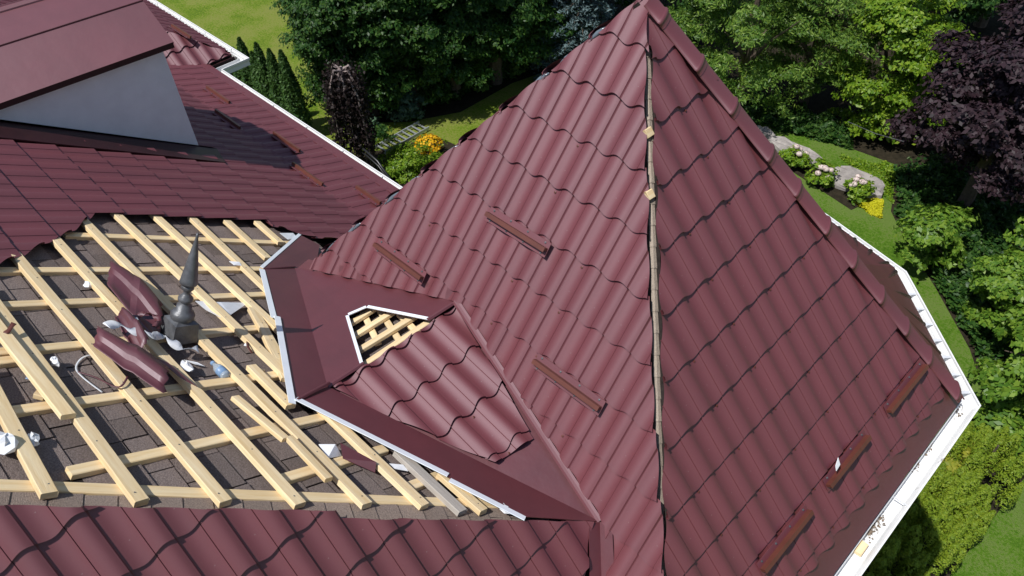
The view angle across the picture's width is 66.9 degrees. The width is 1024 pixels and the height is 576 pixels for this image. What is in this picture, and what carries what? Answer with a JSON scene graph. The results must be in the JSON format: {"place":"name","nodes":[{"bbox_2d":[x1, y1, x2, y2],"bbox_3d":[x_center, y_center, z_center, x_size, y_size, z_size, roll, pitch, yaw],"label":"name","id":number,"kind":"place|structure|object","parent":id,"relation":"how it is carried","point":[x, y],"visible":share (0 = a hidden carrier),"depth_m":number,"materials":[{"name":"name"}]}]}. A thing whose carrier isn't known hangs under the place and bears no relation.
{"place":"outdoors","nodes":[
{"label":"outdoors","id":0,"kind":"place"},
{"bbox_2d":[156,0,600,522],"bbox_3d":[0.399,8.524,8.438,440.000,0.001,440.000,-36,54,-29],"label":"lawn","id":1,"kind":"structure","parent":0,"point":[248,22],"depth_m":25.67,"materials":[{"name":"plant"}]},
{"bbox_2d":[232,47,240,79],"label":"columnar thuja","id":2,"kind":"object","parent":1,"relation":"on","point":[236,74],"visible":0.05,"depth_m":21.86,"materials":[{"name":"green plant"}]},
{"bbox_2d":[236,36,252,88],"bbox_3d":[-7.337,-5.932,21.728,0.747,2.360,0.756,-36,54,-29],"label":"columnar thuja","id":3,"kind":"object","parent":1,"relation":"on","point":[245,74],"visible":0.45,"depth_m":21.40,"materials":[{"name":"green plant"}]},
{"bbox_2d":[249,50,267,93],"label":"columnar thuja","id":4,"kind":"object","parent":1,"relation":"on","point":[254,86],"visible":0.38,"depth_m":21.05,"materials":[{"name":"green plant"}]},
{"bbox_2d":[253,42,273,101],"bbox_3d":[-6.662,-5.521,21.136,0.716,2.574,0.744,-36,54,-29],"label":"columnar thuja","id":5,"kind":"object","parent":1,"relation":"on","point":[261,69],"visible":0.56,"depth_m":20.70,"materials":[{"name":"green plant"}]},
{"bbox_2d":[266,48,290,108],"bbox_3d":[-6.228,-5.294,20.897,0.740,2.549,0.770,-7,45,-5],"label":"columnar thuja","id":6,"kind":"object","parent":1,"relation":"on","point":[274,83],"visible":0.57,"depth_m":20.45,"materials":[{"name":"green plant"}]},
{"bbox_2d":[277,49,312,126],"bbox_3d":[-5.835,-5.111,20.602,0.750,2.686,0.806,-36,54,-29],"label":"columnar thuja","id":7,"kind":"object","parent":1,"relation":"on","point":[292,95],"visible":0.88,"depth_m":20.39,"materials":[{"name":"green plant"}]},
{"bbox_2d":[354,143,391,179],"bbox_3d":[-3.472,-2.928,19.457,0.117,1.030,1.942,-34,53,-28],"label":"handrail","id":8,"kind":"object","parent":1,"relation":"on","point":[382,170],"visible":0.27,"depth_m":19.10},
{"bbox_2d":[368,114,382,125],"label":"garden plant","id":9,"kind":"object","parent":1,"relation":"on","point":[374,120],"visible":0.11,"depth_m":21.47,"materials":[{"name":"green plant"}]},
{"bbox_2d":[374,121,429,154],"bbox_3d":[-3.005,-4.128,21.251,0.452,0.090,1.602,33,55,30],"label":"ladder","id":10,"kind":"object","parent":1,"relation":"on","point":[408,128],"visible":0.81,"depth_m":21.30,"materials":[{"name":"metal"}]},
{"bbox_2d":[364,139,454,186],"bbox_3d":[-2.553,-3.260,20.468,2.708,0.001,2.180,-16,46,-13],"label":"planting bed","id":11,"kind":"object","parent":1,"relation":"on","point":[444,148],"depth_m":20.82,"materials":[{"name":"soil"}]},
{"bbox_2d":[314,55,380,166],"bbox_3d":[-3.989,-4.205,19.220,1.330,3.224,1.297,2,45,4],"label":"weeping beech","id":12,"kind":"object","parent":11,"relation":"on","point":[349,108],"visible":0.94,"depth_m":18.69,"materials":[{"name":"purple plant"}]},
{"bbox_2d":[376,138,429,184],"bbox_3d":[-2.807,-3.322,19.856,1.229,0.998,1.438,-36,54,-29],"label":"garden plant","id":13,"kind":"object","parent":11,"relation":"on","point":[394,168],"visible":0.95,"depth_m":19.73,"materials":[{"name":"green plant"}]},
{"bbox_2d":[402,143,442,175],"bbox_3d":[-2.362,-3.361,20.132,0.985,0.636,0.996,-36,54,-29],"label":"garden plant","id":14,"kind":"object","parent":11,"relation":"on","point":[428,158],"visible":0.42,"depth_m":20.04,"materials":[{"name":"green plant"}]},
{"bbox_2d":[414,133,447,159],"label":"yellow flowers","id":15,"kind":"object","parent":11,"relation":"on","point":[433,139],"visible":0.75,"depth_m":20.26,"materials":[{"name":"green plant"}]},
{"bbox_2d":[372,0,635,122],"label":"planting bed","id":16,"kind":"object","parent":1,"relation":"on","point":[469,99],"visible":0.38,"depth_m":22.72,"materials":[{"name":"soil"}]},
{"bbox_2d":[269,0,375,108],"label":"garden tree","id":17,"kind":"object","parent":16,"relation":"on","point":[343,44],"visible":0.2,"depth_m":20.20,"materials":[{"name":"green plant"}]},
{"bbox_2d":[276,0,426,141],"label":"garden tree","id":18,"kind":"object","parent":16,"relation":"on","point":[308,50],"visible":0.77,"depth_m":19.72,"materials":[{"name":"green plant"}]},
{"bbox_2d":[381,101,414,124],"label":"garden plant","id":19,"kind":"object","parent":16,"relation":"on","point":[395,114],"visible":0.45,"depth_m":21.86,"materials":[{"name":"green plant"}]},
{"bbox_2d":[347,0,472,120],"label":"garden tree","id":20,"kind":"object","parent":16,"relation":"on","point":[416,40],"visible":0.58,"depth_m":20.17,"materials":[{"name":"green plant"}]},
{"bbox_2d":[395,84,427,118],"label":"garden plant","id":21,"kind":"object","parent":16,"relation":"on","point":[408,105],"visible":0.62,"depth_m":21.65,"materials":[{"name":"green plant"}]},
{"bbox_2d":[392,0,529,96],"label":"garden tree","id":22,"kind":"object","parent":16,"relation":"on","point":[463,63],"visible":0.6,"depth_m":20.74,"materials":[{"name":"green plant"}]},
{"bbox_2d":[377,40,568,113],"bbox_3d":[-1.659,-6.769,23.566,7.860,0.758,3.445,-13,46,-10],"label":"hedge ground cover","id":23,"kind":"object","parent":16,"relation":"on","point":[464,89],"visible":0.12,"depth_m":22.90,"materials":[{"name":"green plant"}]},
{"bbox_2d":[462,59,498,92],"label":"garden plant","id":24,"kind":"object","parent":16,"relation":"on","point":[485,86],"visible":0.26,"depth_m":22.85,"materials":[{"name":"green plant"}]},
{"bbox_2d":[442,0,558,84],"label":"garden tree","id":25,"kind":"object","parent":16,"relation":"on","point":[512,45],"visible":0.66,"depth_m":20.98,"materials":[{"name":"green plant"}]},
{"bbox_2d":[477,0,591,69],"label":"garden tree","id":26,"kind":"object","parent":16,"relation":"on","point":[548,28],"visible":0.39,"depth_m":21.89,"materials":[{"name":"green plant"}]},
{"bbox_2d":[528,0,617,80],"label":"blue spruce","id":27,"kind":"object","parent":16,"relation":"on","point":[585,15],"visible":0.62,"depth_m":21.84,"materials":[{"name":"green plant"}]},
{"bbox_2d":[590,0,634,14],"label":"garden tree","id":28,"kind":"object","parent":16,"relation":"on","point":[626,3],"visible":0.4,"depth_m":25.95,"materials":[{"name":"green plant"}]},
{"bbox_2d":[0,0,980,575],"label":"house","id":29,"kind":"structure","parent":0,"point":[732,324],"depth_m":5.27,"materials":[{"name":"metal"}]},
{"bbox_2d":[0,431,18,454],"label":"paper scrap","id":30,"kind":"object","parent":29,"relation":"on","point":[9,442],"visible":1,"depth_m":3.65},
{"bbox_2d":[27,432,39,446],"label":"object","id":31,"kind":"object","parent":29,"relation":"on","point":[34,438],"visible":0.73,"depth_m":3.79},
{"bbox_2d":[0,319,75,419],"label":"loose board","id":32,"kind":"object","parent":29,"relation":"on","point":[52,396],"visible":1,"depth_m":4.15,"materials":[{"name":"brown wood"}]},
{"bbox_2d":[3,322,15,333],"bbox_3d":[-2.852,0.237,4.398,0.043,0.026,0.112,6,45,9],"label":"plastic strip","id":33,"kind":"object","parent":32,"relation":"on","point":[9,328],"visible":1,"depth_m":4.40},
{"bbox_2d":[33,390,43,400],"bbox_3d":[-2.514,0.572,4.133,0.056,0.031,0.050,18,19,-14],"label":"wood block","id":34,"kind":"object","parent":29,"relation":"on","point":[37,395],"depth_m":4.11,"materials":[{"name":"brown wood"}]},
{"bbox_2d":[50,356,59,366],"bbox_3d":[-2.597,0.419,4.404,0.042,0.051,0.088,-27,50,-23],"label":"paper scrap","id":35,"kind":"object","parent":29,"relation":"on","point":[54,361],"visible":1,"depth_m":4.39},
{"bbox_2d":[83,281,91,287],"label":"paper scrap","id":36,"kind":"object","parent":29,"relation":"on","point":[87,284],"visible":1,"depth_m":5.28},
{"bbox_2d":[75,355,102,392],"bbox_3d":[-2.444,0.502,4.490,0.122,0.089,0.381,-21,47,-17],"label":"plastic strip","id":37,"kind":"object","parent":29,"relation":"on","point":[81,375],"visible":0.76,"depth_m":4.44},
{"bbox_2d":[78,371,128,387],"bbox_3d":[-2.339,0.532,4.412,0.297,0.051,0.116,0,45,3],"label":"plastic strip","id":38,"kind":"object","parent":29,"relation":"on","point":[124,382],"visible":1,"depth_m":4.41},
{"bbox_2d":[93,326,168,392],"bbox_3d":[-2.248,0.398,4.560,0.730,0.179,0.185,22,50,23],"label":"tile offcut","id":39,"kind":"object","parent":29,"relation":"on","point":[144,365],"visible":1,"depth_m":4.51,"materials":[{"name":"metal"}]},
{"bbox_2d":[115,307,148,347],"bbox_3d":[-2.354,0.262,4.814,0.120,0.090,0.516,-28,50,-24],"label":"tile offcut","id":40,"kind":"object","parent":29,"relation":"on","point":[126,318],"visible":0.78,"depth_m":4.79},
{"bbox_2d":[103,320,136,335],"bbox_3d":[-2.369,0.241,4.732,0.183,0.164,0.098,-19,47,-16],"label":"plastic strip","id":41,"kind":"object","parent":40,"relation":"on","point":[111,324],"visible":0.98,"depth_m":4.71,"materials":[{"name":"white plastic"}]},
{"bbox_2d":[107,261,162,340],"bbox_3d":[-2.544,0.039,5.223,0.218,0.168,1.029,-36,54,-29],"label":"tile offcut","id":42,"kind":"object","parent":29,"relation":"on","point":[134,294],"visible":0.92,"depth_m":5.20,"materials":[{"name":"metal"}]},
{"bbox_2d":[137,311,161,327],"bbox_3d":[-2.361,0.193,5.057,0.195,0.049,0.094,19,49,21],"label":"plastic strip","id":43,"kind":"object","parent":29,"relation":"on","point":[158,321],"visible":0.96,"depth_m":5.06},
{"bbox_2d":[135,317,199,353],"bbox_3d":[-2.234,0.320,4.914,0.420,0.297,0.155,6,45,9],"label":"plastic strip","id":44,"kind":"object","parent":29,"relation":"on","point":[173,344],"visible":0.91,"depth_m":4.91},
{"bbox_2d":[157,358,196,386],"bbox_3d":[-2.014,0.508,4.663,0.339,0.048,0.028,28,52,27],"label":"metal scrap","id":45,"kind":"object","parent":29,"relation":"on","point":[176,372],"visible":0.93,"depth_m":4.66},
{"bbox_2d":[160,233,198,344],"bbox_3d":[-2.110,0.024,4.987,0.458,0.717,0.176,-36,54,-29],"label":"roof finial","id":46,"kind":"object","parent":29,"relation":"on","point":[180,324],"visible":1,"depth_m":5.01,"materials":[{"name":"metal"}]},
{"bbox_2d":[169,24,193,39],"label":"snow guard","id":47,"kind":"object","parent":29,"relation":"on","point":[180,31],"visible":1,"depth_m":12.01,"materials":[{"name":"red metal"}]},
{"bbox_2d":[180,360,193,371],"bbox_3d":[-2.037,0.490,4.848,0.059,0.055,0.117,-36,54,-29],"label":"paper scrap","id":48,"kind":"object","parent":29,"relation":"on","point":[186,365],"visible":1,"depth_m":4.83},
{"bbox_2d":[203,85,230,103],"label":"snow guard","id":49,"kind":"object","parent":29,"relation":"on","point":[219,96],"visible":1,"depth_m":10.88,"materials":[{"name":"red metal"}]},
{"bbox_2d":[196,301,244,317],"bbox_3d":[-2.087,0.157,5.740,0.340,0.243,0.266,-36,54,-29],"label":"metal scrap","id":50,"kind":"object","parent":29,"relation":"on","point":[229,308],"visible":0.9,"depth_m":5.73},
{"bbox_2d":[210,361,230,377],"bbox_3d":[-1.875,0.523,4.974,0.068,0.068,0.172,-36,54,-29],"label":"plastic bottle","id":51,"kind":"object","parent":29,"relation":"on","point":[221,371],"visible":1,"depth_m":4.94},
{"bbox_2d":[212,109,242,128],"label":"snow guard","id":52,"kind":"object","parent":29,"relation":"on","point":[227,119],"visible":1,"depth_m":10.19,"materials":[{"name":"red metal"}]},
{"bbox_2d":[229,261,241,265],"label":"paper scrap","id":53,"kind":"object","parent":29,"relation":"on","point":[236,263],"visible":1,"depth_m":6.42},
{"bbox_2d":[230,395,288,442],"bbox_3d":[-1.491,0.769,4.582,0.464,0.031,0.057,31,20,24],"label":"loose board","id":54,"kind":"object","parent":29,"relation":"on","point":[263,421],"visible":1,"depth_m":4.56,"materials":[{"name":"brown wood"}]},
{"bbox_2d":[269,131,302,152],"bbox_3d":[-2.916,-1.876,10.008,0.104,0.066,0.622,-36,54,-29],"label":"snow guard","id":55,"kind":"object","parent":29,"relation":"on","point":[285,142],"visible":1,"depth_m":9.98,"materials":[{"name":"red metal"}]},
{"bbox_2d":[280,233,295,239],"bbox_3d":[-2.118,-0.491,7.413,0.130,0.093,0.136,-36,54,-29],"label":"paper scrap","id":56,"kind":"object","parent":29,"relation":"on","point":[288,236],"visible":1,"depth_m":7.40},
{"bbox_2d":[288,162,325,186],"bbox_3d":[-2.470,-1.356,9.327,0.094,0.075,0.646,-36,54,-29],"label":"snow guard","id":57,"kind":"object","parent":29,"relation":"on","point":[308,175],"visible":1,"depth_m":9.30,"materials":[{"name":"red metal"}]},
{"bbox_2d":[285,435,332,482],"bbox_3d":[-1.159,0.969,4.413,0.403,0.031,0.055,34,21,31],"label":"loose board","id":58,"kind":"object","parent":29,"relation":"on","point":[309,460],"visible":1,"depth_m":4.39,"materials":[{"name":"brown wood"}]},
{"bbox_2d":[319,444,341,457],"bbox_3d":[-1.081,0.976,4.634,0.089,0.097,0.134,-27,50,-23],"label":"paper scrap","id":59,"kind":"object","parent":29,"relation":"on","point":[330,450],"visible":1,"depth_m":4.62,"materials":[{"name":"paper"}]},
{"bbox_2d":[340,443,375,472],"bbox_3d":[-0.942,1.020,4.628,0.281,0.102,0.100,20,49,21],"label":"metal scrap","id":60,"kind":"object","parent":29,"relation":"on","point":[354,457],"visible":1,"depth_m":4.61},
{"bbox_2d":[352,185,382,205],"bbox_3d":[-1.709,-1.094,9.189,0.104,0.066,0.476,-36,54,-29],"label":"snow guard","id":61,"kind":"object","parent":29,"relation":"on","point":[364,193],"visible":0.99,"depth_m":9.16,"materials":[{"name":"red metal"}]},
{"bbox_2d":[389,463,407,470],"bbox_3d":[-0.695,1.102,4.756,0.111,0.057,0.043,-6,45,-4],"label":"paper scrap","id":62,"kind":"object","parent":29,"relation":"on","point":[399,466],"visible":1,"depth_m":4.75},
{"bbox_2d":[372,238,426,284],"bbox_3d":[-0.881,-0.209,6.062,0.084,0.088,0.588,-36,54,-29],"label":"snow guard","id":63,"kind":"object","parent":29,"relation":"on","point":[403,263],"visible":1,"depth_m":6.04,"materials":[{"name":"red metal"}]},
{"bbox_2d":[484,206,551,257],"bbox_3d":[0.034,-0.395,5.447,0.084,0.088,0.591,-36,54,-29],"label":"snow guard","id":64,"kind":"object","parent":29,"relation":"on","point":[528,238],"visible":1,"depth_m":5.43,"materials":[{"name":"red metal"}]},
{"bbox_2d":[531,353,605,415],"bbox_3d":[0.366,0.637,5.146,0.084,0.088,0.595,-36,54,-29],"label":"snow guard","id":65,"kind":"object","parent":29,"relation":"on","point":[593,402],"visible":1,"depth_m":5.12,"materials":[{"name":"red metal"}]},
{"bbox_2d":[643,126,653,138],"bbox_3d":[0.879,-1.000,4.996,0.060,0.060,0.032,-36,14,-29],"label":"wood block","id":66,"kind":"object","parent":29,"relation":"on","point":[649,132],"depth_m":4.98,"materials":[{"name":"brown wood"}]},
{"bbox_2d":[644,189,655,199],"bbox_3d":[0.880,-0.597,4.958,0.058,0.063,0.031,-36,14,-29],"label":"wood block","id":67,"kind":"object","parent":29,"relation":"on","point":[649,194],"depth_m":4.94,"materials":[{"name":"brown wood"}]},
{"bbox_2d":[756,504,813,575],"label":"snow guard","id":68,"kind":"object","parent":29,"relation":"on","point":[774,552],"visible":1,"depth_m":5.23,"materials":[{"name":"red metal"}]},
{"bbox_2d":[822,430,871,491],"bbox_3d":[2.449,1.262,5.670,0.596,0.088,0.084,-36,54,-29],"label":"snow guard","id":69,"kind":"object","parent":29,"relation":"on","point":[847,459],"visible":0.91,"depth_m":5.64,"materials":[{"name":"red metal"}]},
{"bbox_2d":[852,540,868,556],"bbox_3d":[2.617,1.953,5.846,0.115,0.030,0.090,-36,54,-29],"label":"wood block","id":70,"kind":"object","parent":29,"relation":"on","point":[860,548],"depth_m":5.83,"materials":[{"name":"brown wood"}]},
{"bbox_2d":[865,515,884,540],"bbox_3d":[2.756,1.842,5.974,0.336,0.031,0.148,-36,54,-29],"label":"gutter debris","id":71,"kind":"object","parent":29,"relation":"on","point":[876,528],"visible":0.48,"depth_m":5.97,"materials":[{"name":"brown plant"}]},
{"bbox_2d":[868,512,884,532],"bbox_3d":[2.816,1.805,6.010,0.259,0.035,0.144,-27,50,-23],"label":"gutter debris","id":72,"kind":"object","parent":29,"relation":"on","point":[878,522],"visible":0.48,"depth_m":5.99,"materials":[{"name":"brown plant"}]},
{"bbox_2d":[883,360,928,417],"bbox_3d":[3.108,0.791,6.122,0.642,0.088,0.084,-36,54,-29],"label":"snow guard","id":73,"kind":"object","parent":29,"relation":"on","point":[904,389],"visible":1,"depth_m":6.09,"materials":[{"name":"red metal"}]},
{"bbox_2d":[659,0,1023,399],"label":"planting bed","id":74,"kind":"object","parent":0,"point":[884,149],"visible":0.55,"depth_m":21.87,"materials":[{"name":"soil"}]},
{"bbox_2d":[663,0,745,42],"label":"garden tree","id":75,"kind":"object","parent":74,"relation":"on","point":[680,3],"visible":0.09,"depth_m":23.30,"materials":[{"name":"green plant"}]},
{"bbox_2d":[667,0,869,108],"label":"garden tree","id":76,"kind":"object","parent":74,"relation":"on","point":[745,37],"visible":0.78,"depth_m":19.48,"materials":[{"name":"green plant"}]},
{"bbox_2d":[731,91,854,149],"bbox_3d":[7.064,-4.918,21.472,5.029,0.463,1.482,21,50,22],"label":"shade ground cover","id":77,"kind":"object","parent":74,"relation":"on","point":[824,126],"visible":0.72,"depth_m":20.96,"materials":[{"name":"green plant"}]},
{"bbox_2d":[749,0,882,118],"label":"garden tree","id":78,"kind":"object","parent":74,"relation":"on","point":[848,34],"visible":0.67,"depth_m":19.66,"materials":[{"name":"green plant"}]},
{"bbox_2d":[827,0,980,140],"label":"vine covered tree","id":79,"kind":"object","parent":74,"relation":"on","point":[910,25],"visible":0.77,"depth_m":18.75,"materials":[{"name":"green plant"}]},
{"bbox_2d":[861,78,953,144],"bbox_3d":[10.229,-4.479,20.024,2.240,1.539,2.676,-36,54,-29],"label":"broad shrub","id":80,"kind":"object","parent":74,"relation":"on","point":[877,116],"visible":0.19,"depth_m":19.77,"materials":[{"name":"green plant"}]},
{"bbox_2d":[875,28,973,121],"bbox_3d":[11.715,-5.908,21.036,3.228,2.048,2.992,-8,45,-5],"label":"broad shrub","id":81,"kind":"object","parent":74,"relation":"on","point":[880,71],"depth_m":20.99,"materials":[{"name":"green plant"}]},
{"bbox_2d":[893,203,980,273],"bbox_3d":[8.916,-0.974,16.534,1.630,1.556,1.577,20,49,21],"label":"young maple","id":82,"kind":"object","parent":74,"relation":"on","point":[930,242],"visible":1,"depth_m":16.24,"materials":[{"name":"green plant"}]},
{"bbox_2d":[884,27,1023,206],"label":"purple maple","id":83,"kind":"object","parent":74,"relation":"on","point":[985,133],"visible":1,"depth_m":16.10,"materials":[{"name":"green plant"}]},
{"bbox_2d":[892,151,1023,385],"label":"bed ground cover","id":84,"kind":"object","parent":74,"relation":"on","point":[950,285],"visible":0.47,"depth_m":17.69,"materials":[{"name":"green plant"}]},
{"bbox_2d":[917,0,1018,27],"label":"garden tree","id":85,"kind":"object","parent":74,"relation":"on","point":[961,14],"visible":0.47,"depth_m":22.37,"materials":[{"name":"green plant"}]},
{"bbox_2d":[950,0,1004,27],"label":"garden tree","id":86,"kind":"object","parent":74,"relation":"on","point":[982,19],"visible":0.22,"depth_m":23.49,"materials":[{"name":"green plant"}]},
{"bbox_2d":[958,244,1023,340],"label":"young maple","id":87,"kind":"object","parent":74,"relation":"on","point":[998,281],"visible":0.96,"depth_m":14.74,"materials":[{"name":"green plant"}]},
{"bbox_2d":[968,301,1023,417],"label":"young maple","id":88,"kind":"object","parent":74,"relation":"on","point":[996,376],"visible":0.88,"depth_m":13.06,"materials":[{"name":"green plant"}]},
{"bbox_2d":[975,0,1023,124],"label":"purple maple","id":89,"kind":"object","parent":74,"relation":"on","point":[1012,13],"visible":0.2,"depth_m":17.77,"materials":[{"name":"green plant"}]},
{"bbox_2d":[1003,215,1023,309],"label":"young maple","id":90,"kind":"object","parent":74,"relation":"on","point":[1019,230],"visible":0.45,"depth_m":14.91,"materials":[{"name":"green plant"}]},
{"bbox_2d":[758,124,1023,575],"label":"side lawn","id":91,"kind":"structure","parent":0,"point":[997,549],"depth_m":16.23,"materials":[{"name":"plant"}]},
{"bbox_2d":[757,125,775,137],"bbox_3d":[6.787,-4.155,20.781,0.338,0.229,0.610,-7,45,-4],"label":"boulder","id":92,"kind":"object","parent":91,"relation":"on","point":[767,132],"visible":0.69,"depth_m":20.66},
{"bbox_2d":[780,155,858,209],"bbox_3d":[7.479,-2.963,19.689,0.624,0.001,3.378,-23,48,-19],"label":"planting bed","id":93,"kind":"object","parent":91,"relation":"on","point":[840,196],"visible":0.43,"depth_m":19.07,"materials":[{"name":"soil"}]},
{"bbox_2d":[767,136,821,168],"bbox_3d":[7.331,-3.550,20.179,0.724,0.177,1.647,-36,54,-29],"label":"boulder","id":94,"kind":"object","parent":93,"relation":"on","point":[780,142],"visible":0.52,"depth_m":20.27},
{"bbox_2d":[778,144,812,168],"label":"hydrangea","id":95,"kind":"object","parent":93,"relation":"on","point":[794,156],"visible":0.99,"depth_m":19.48,"materials":[{"name":"green plant"}]},
{"bbox_2d":[804,157,840,187],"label":"hydrangea","id":96,"kind":"object","parent":93,"relation":"on","point":[823,173],"visible":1,"depth_m":18.93,"materials":[{"name":"green plant"}]},
{"bbox_2d":[843,174,876,204],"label":"hydrangea","id":97,"kind":"object","parent":93,"relation":"on","point":[859,186],"visible":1,"depth_m":18.44,"materials":[{"name":"green plant"}]},
{"bbox_2d":[832,166,884,197],"bbox_3d":[8.512,-2.643,19.205,0.964,0.182,1.522,-36,54,-29],"label":"boulder","id":98,"kind":"object","parent":91,"relation":"on","point":[847,172],"visible":0.58,"depth_m":19.17,"materials":[{"name":"stone"}]},
{"bbox_2d":[839,153,895,203],"bbox_3d":[9.285,-2.887,19.434,1.080,0.216,2.151,-15,46,-12],"label":"green ground cover","id":99,"kind":"object","parent":91,"relation":"on","point":[880,171],"visible":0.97,"depth_m":19.55,"materials":[{"name":"green plant"}]},
{"bbox_2d":[854,197,883,217],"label":"yellow ground cover","id":100,"kind":"object","parent":91,"relation":"on","point":[872,206],"visible":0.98,"depth_m":18.51,"materials":[{"name":"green plant"}]},
{"bbox_2d":[864,568,890,575],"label":"hedge thuja","id":101,"kind":"object","parent":91,"relation":"on","point":[886,572],"visible":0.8,"depth_m":11.31,"materials":[{"name":"green plant"}]},
{"bbox_2d":[862,451,1023,575],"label":"planting bed","id":102,"kind":"object","parent":91,"relation":"on","point":[987,480],"depth_m":13.00,"materials":[{"name":"soil"}]},
{"bbox_2d":[842,524,932,575],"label":"hedge thuja","id":103,"kind":"object","parent":102,"relation":"on","point":[891,550],"visible":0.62,"depth_m":11.44,"materials":[{"name":"green plant"}]},
{"bbox_2d":[874,496,971,575],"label":"hedge thuja","id":104,"kind":"object","parent":102,"relation":"on","point":[941,545],"visible":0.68,"depth_m":11.66,"materials":[{"name":"green plant"}]},
{"bbox_2d":[889,466,966,529],"bbox_3d":[6.838,3.292,12.528,1.140,1.252,1.085,-36,54,-29],"label":"hedge thuja","id":105,"kind":"object","parent":102,"relation":"on","point":[940,486],"visible":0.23,"depth_m":12.20,"materials":[{"name":"green plant"}]},
{"bbox_2d":[919,461,995,548],"bbox_3d":[7.040,3.420,12.302,1.121,1.374,1.139,-36,54,-29],"label":"hedge thuja","id":106,"kind":"object","parent":102,"relation":"on","point":[976,517],"visible":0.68,"depth_m":12.02,"materials":[{"name":"green plant"}]},
{"bbox_2d":[927,443,990,474],"bbox_3d":[7.397,2.981,13.098,1.072,0.864,0.991,-36,54,-29],"label":"yellow green shrub","id":107,"kind":"object","parent":102,"relation":"on","point":[952,465],"visible":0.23,"depth_m":12.91,"materials":[{"name":"green plant"}]},
{"bbox_2d":[947,420,1023,510],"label":"hedge thuja","id":108,"kind":"object","parent":102,"relation":"on","point":[989,441],"visible":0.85,"depth_m":12.63,"materials":[{"name":"green plant"}]},
{"bbox_2d":[969,392,1023,457],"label":"dark shrub","id":109,"kind":"object","parent":102,"relation":"on","point":[998,416],"visible":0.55,"depth_m":13.30,"materials":[{"name":"green plant"}]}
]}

